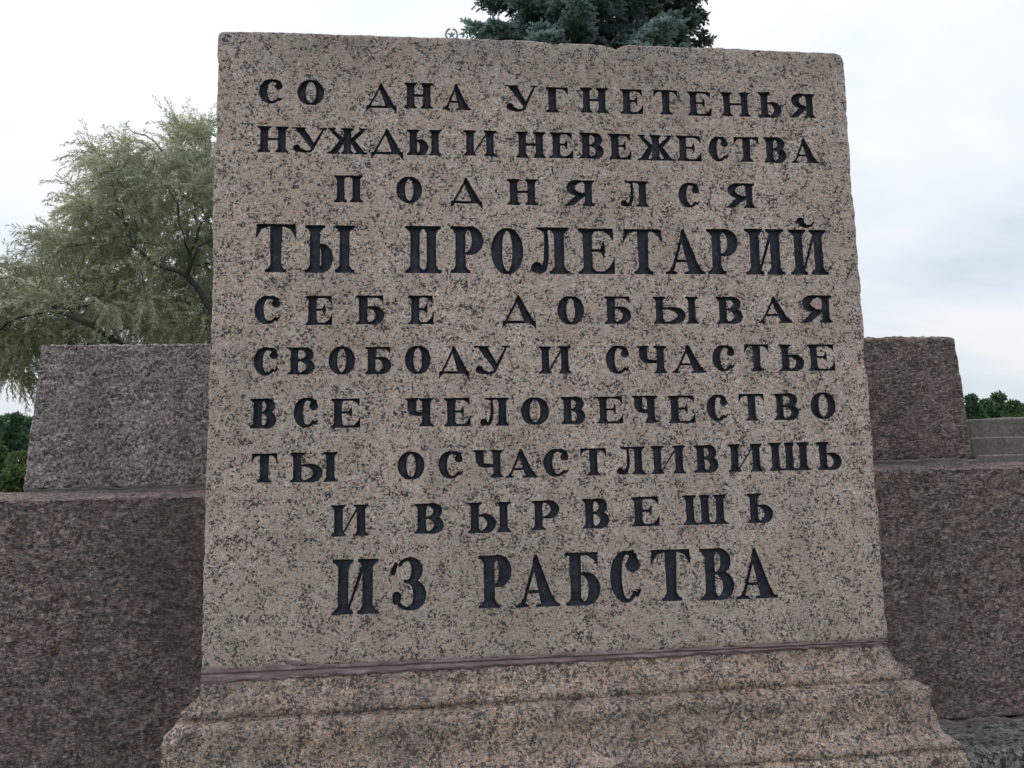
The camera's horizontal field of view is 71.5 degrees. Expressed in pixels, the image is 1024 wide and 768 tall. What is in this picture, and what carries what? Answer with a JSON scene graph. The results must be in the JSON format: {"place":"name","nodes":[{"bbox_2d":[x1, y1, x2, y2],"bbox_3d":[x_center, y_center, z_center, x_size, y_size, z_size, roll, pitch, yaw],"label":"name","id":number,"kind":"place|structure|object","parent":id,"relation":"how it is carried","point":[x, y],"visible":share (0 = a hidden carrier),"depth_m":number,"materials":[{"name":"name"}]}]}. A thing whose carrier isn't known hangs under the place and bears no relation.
{"place":"outdoors","nodes":[
{"label":"outdoors","id":0,"kind":"place"},
{"bbox_2d":[445,28,457,37],"bbox_3d":[-0.653,-0.890,8.121,0.240,6.765,0.240,-1,-6,-5],"label":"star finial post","id":1,"kind":"object","parent":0,"point":[451,34],"visible":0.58,"depth_m":8.47,"materials":[{"name":"grey metal"}]},
{"bbox_2d":[0,0,1023,460],"label":"sky","id":2,"kind":"structure","parent":0,"point":[934,88],"materials":[{"name":"white"}]},
{"bbox_2d":[966,417,1023,462],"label":"stepped wall","id":3,"kind":"structure","parent":0,"point":[996,439],"depth_m":6.97,"materials":[{"name":"grey stone"}]},
{"label":"ground","id":4,"kind":"structure","parent":0,"visible":0},
{"bbox_2d":[0,439,9,472],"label":"lilac shrub","id":5,"kind":"object","parent":4,"relation":"on","point":[3,449],"visible":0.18,"depth_m":20.92,"materials":[{"name":"green plant"}]},
{"bbox_2d":[0,414,9,458],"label":"leafy tree","id":6,"kind":"object","parent":4,"relation":"on","point":[2,421],"visible":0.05,"depth_m":68.64,"materials":[{"name":"green plant"}]},
{"bbox_2d":[0,412,14,454],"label":"leafy tree","id":7,"kind":"object","parent":4,"relation":"on","point":[5,416],"visible":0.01,"depth_m":74.70,"materials":[{"name":"green plant"}]},
{"bbox_2d":[0,448,27,492],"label":"lilac shrub","id":8,"kind":"object","parent":4,"relation":"on","point":[12,475],"visible":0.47,"depth_m":18.37,"materials":[{"name":"green plant"}]},
{"bbox_2d":[0,410,29,460],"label":"leafy tree","id":9,"kind":"object","parent":4,"relation":"on","point":[14,436],"visible":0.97,"depth_m":65.12,"materials":[{"name":"green plant"}]},
{"bbox_2d":[7,415,33,456],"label":"leafy tree","id":10,"kind":"object","parent":4,"relation":"on","point":[27,423],"visible":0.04,"depth_m":68.95,"materials":[{"name":"green plant"}]},
{"bbox_2d":[0,343,210,767],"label":"granite wall","id":11,"kind":"structure","parent":4,"relation":"on","point":[102,535],"depth_m":1.61,"materials":[{"name":"grey stone"}]},
{"bbox_2d":[0,94,216,419],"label":"willow tree","id":12,"kind":"object","parent":4,"relation":"on","point":[114,304],"visible":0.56,"depth_m":9.05,"materials":[{"name":"green plant"}]},
{"bbox_2d":[161,32,970,767],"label":"memorial stele","id":13,"kind":"object","parent":4,"relation":"on","point":[539,428],"visible":1,"depth_m":1.51,"materials":[{"name":"beige stone"}]},
{"bbox_2d":[459,0,695,49],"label":"spruce tree","id":14,"kind":"object","parent":4,"relation":"on","point":[553,22],"visible":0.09,"depth_m":14.38,"materials":[{"name":"green plant"}]},
{"bbox_2d":[603,0,717,47],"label":"spruce tree","id":15,"kind":"object","parent":4,"relation":"on","point":[694,13],"visible":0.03,"depth_m":16.75,"materials":[{"name":"green plant"}]},
{"bbox_2d":[864,336,1023,767],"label":"granite wall","id":16,"kind":"structure","parent":4,"relation":"on","point":[951,522],"depth_m":1.79,"materials":[{"name":"grey stone"}]},
{"bbox_2d":[964,393,990,418],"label":"leafy tree","id":17,"kind":"object","parent":4,"relation":"on","point":[974,409],"visible":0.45,"depth_m":66.73,"materials":[{"name":"green plant"}]},
{"bbox_2d":[978,397,993,409],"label":"leafy tree","id":18,"kind":"object","parent":4,"relation":"on","point":[984,402],"visible":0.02,"depth_m":71.40,"materials":[{"name":"green plant"}]},
{"bbox_2d":[984,390,1013,417],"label":"leafy tree","id":19,"kind":"object","parent":4,"relation":"on","point":[996,409],"visible":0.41,"depth_m":67.40,"materials":[{"name":"green plant"}]},
{"bbox_2d":[1001,398,1023,417],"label":"leafy tree","id":20,"kind":"object","parent":4,"relation":"on","point":[1014,411],"visible":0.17,"depth_m":53.73,"materials":[{"name":"green plant"}]}
]}

